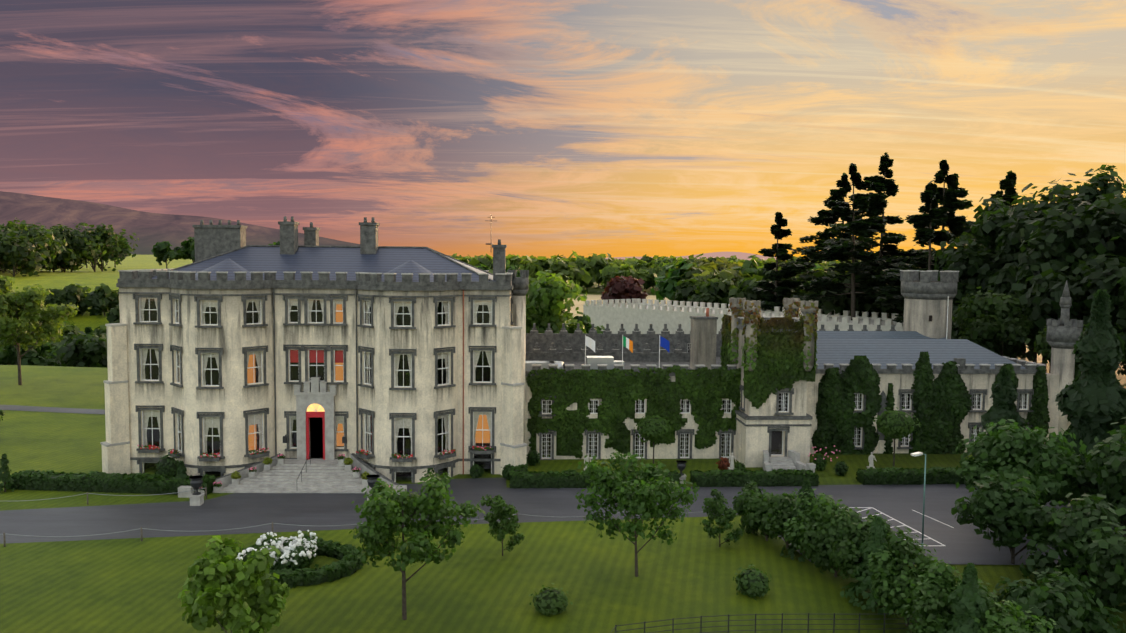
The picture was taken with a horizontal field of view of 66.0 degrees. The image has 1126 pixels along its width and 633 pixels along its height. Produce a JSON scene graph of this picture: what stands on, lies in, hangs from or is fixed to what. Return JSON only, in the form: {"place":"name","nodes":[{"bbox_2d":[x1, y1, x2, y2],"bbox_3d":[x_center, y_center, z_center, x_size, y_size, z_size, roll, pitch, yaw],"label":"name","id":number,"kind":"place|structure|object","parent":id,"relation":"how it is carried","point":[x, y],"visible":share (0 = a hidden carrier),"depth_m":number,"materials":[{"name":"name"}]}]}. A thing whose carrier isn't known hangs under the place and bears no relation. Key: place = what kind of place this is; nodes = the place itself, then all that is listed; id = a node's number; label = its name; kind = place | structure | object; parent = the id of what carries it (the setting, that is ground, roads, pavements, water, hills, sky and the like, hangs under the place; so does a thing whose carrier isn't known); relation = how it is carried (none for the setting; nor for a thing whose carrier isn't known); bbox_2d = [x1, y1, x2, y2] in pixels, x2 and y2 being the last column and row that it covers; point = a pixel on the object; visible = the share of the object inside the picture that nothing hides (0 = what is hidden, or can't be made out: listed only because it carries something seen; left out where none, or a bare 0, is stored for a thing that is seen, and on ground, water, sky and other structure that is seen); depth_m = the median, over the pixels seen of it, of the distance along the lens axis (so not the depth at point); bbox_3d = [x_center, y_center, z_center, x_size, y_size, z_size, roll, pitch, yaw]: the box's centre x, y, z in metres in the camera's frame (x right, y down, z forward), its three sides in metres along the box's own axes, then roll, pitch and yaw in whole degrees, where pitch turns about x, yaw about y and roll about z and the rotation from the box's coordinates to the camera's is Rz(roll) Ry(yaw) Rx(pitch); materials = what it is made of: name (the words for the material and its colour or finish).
{"place":"outdoors","nodes":[
{"label":"outdoors","id":0,"kind":"place"},
{"bbox_2d":[0,191,775,259],"bbox_3d":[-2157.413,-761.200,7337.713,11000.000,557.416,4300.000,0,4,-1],"label":"distant mountains","id":1,"kind":"structure","parent":0,"point":[149,229],"depth_m":6251.52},
{"bbox_2d":[0,255,1125,632],"bbox_3d":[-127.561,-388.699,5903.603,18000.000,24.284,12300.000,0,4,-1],"label":"terrain","id":2,"kind":"structure","parent":0,"point":[478,583],"depth_m":47.36,"materials":[{"name":"green plant"}]},
{"bbox_2d":[280,537,301,547],"bbox_3d":[-15.094,13.042,48.127,1.209,1.839,0.740,0,4,-1],"label":"swan sculpture","id":3,"kind":"object","parent":2,"relation":"on","point":[283,540],"visible":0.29,"depth_m":48.03,"materials":[{"name":"stone"}]},
{"bbox_2d":[100,214,528,497],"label":"mansion","id":4,"kind":"structure","parent":2,"relation":"on","point":[311,359],"depth_m":67.30,"materials":[{"name":"beige stone"}]},
{"bbox_2d":[0,487,741,546],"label":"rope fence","id":5,"kind":"object","parent":2,"relation":"on","point":[87,493],"visible":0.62,"depth_m":53.45,"materials":[{"name":"grey"}]},
{"bbox_2d":[138,449,875,505],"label":"garden props","id":6,"kind":"object","parent":2,"relation":"on","point":[197,495],"visible":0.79,"depth_m":65.37,"materials":[{"name":"paint"}]},
{"bbox_2d":[137,445,839,564],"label":"flowers","id":7,"kind":"object","parent":6,"relation":"on","point":[286,551],"visible":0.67,"depth_m":48.11,"materials":[{"name":"white plant"}]},
{"bbox_2d":[12,313,1040,612],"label":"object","id":8,"kind":"object","parent":2,"relation":"on","point":[748,579],"visible":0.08,"depth_m":71.17,"materials":[{"name":"green plant"}]},
{"bbox_2d":[0,405,1121,564],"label":"driveway","id":9,"kind":"structure","parent":2,"relation":"on","point":[948,538],"depth_m":57.97,"materials":[{"name":"grey asphalt"}]},
{"bbox_2d":[911,452,925,548],"bbox_3d":[20.452,10.891,49.907,1.390,6.210,0.300,-2,5,-36],"label":"lamp post","id":10,"kind":"object","parent":9,"relation":"on","point":[916,453],"visible":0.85,"depth_m":50.19,"materials":[{"name":"teal"}]},
{"bbox_2d":[0,275,1125,632],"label":"garden leaves","id":11,"kind":"object","parent":2,"relation":"on","point":[1082,457],"visible":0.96,"depth_m":50.82,"materials":[{"name":"green plant"}]},
{"bbox_2d":[0,152,1125,378],"bbox_3d":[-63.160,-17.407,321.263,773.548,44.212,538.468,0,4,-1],"label":"tree leaves","id":12,"kind":"object","parent":2,"relation":"on","point":[1020,264],"visible":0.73,"depth_m":127.70,"materials":[{"name":"green plant"}]},
{"bbox_2d":[0,171,1125,632],"bbox_3d":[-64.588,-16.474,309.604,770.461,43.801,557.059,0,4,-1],"label":"tree trunks","id":13,"kind":"object","parent":2,"relation":"on","point":[776,283],"visible":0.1,"depth_m":107.49,"materials":[{"name":"brown plant"}]},
{"bbox_2d":[583,299,903,333],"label":"wall","id":14,"kind":"structure","parent":2,"relation":"on","point":[629,315],"depth_m":146.10,"materials":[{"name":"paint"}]},
{"bbox_2d":[610,613,914,632],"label":"estate fence","id":15,"kind":"object","parent":2,"relation":"on","point":[781,624],"visible":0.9,"depth_m":40.67,"materials":[{"name":"black metal"}]},
{"bbox_2d":[653,438,894,465],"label":"standard tree stems","id":16,"kind":"object","parent":2,"relation":"on","point":[893,453],"visible":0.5,"depth_m":72.46,"materials":[{"name":"brown plant"}]},
{"bbox_2d":[525,270,1082,472],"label":"castle wing","id":17,"kind":"structure","parent":2,"relation":"on","point":[776,431],"depth_m":77.62,"materials":[{"name":"grey stone"}]},
{"bbox_2d":[0,0,1125,260],"label":"sky","id":18,"kind":"structure","parent":0,"point":[618,128],"materials":[{"name":"orange"}]},
{"bbox_2d":[528,294,668,319],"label":"dry field","id":19,"kind":"structure","parent":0,"point":[580,304],"depth_m":338.40,"materials":[{"name":"beige plant"}]},
{"bbox_2d":[586,336,669,352],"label":"flags","id":20,"kind":"object","parent":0,"point":[628,343],"visible":0.98,"depth_m":74.26}
]}

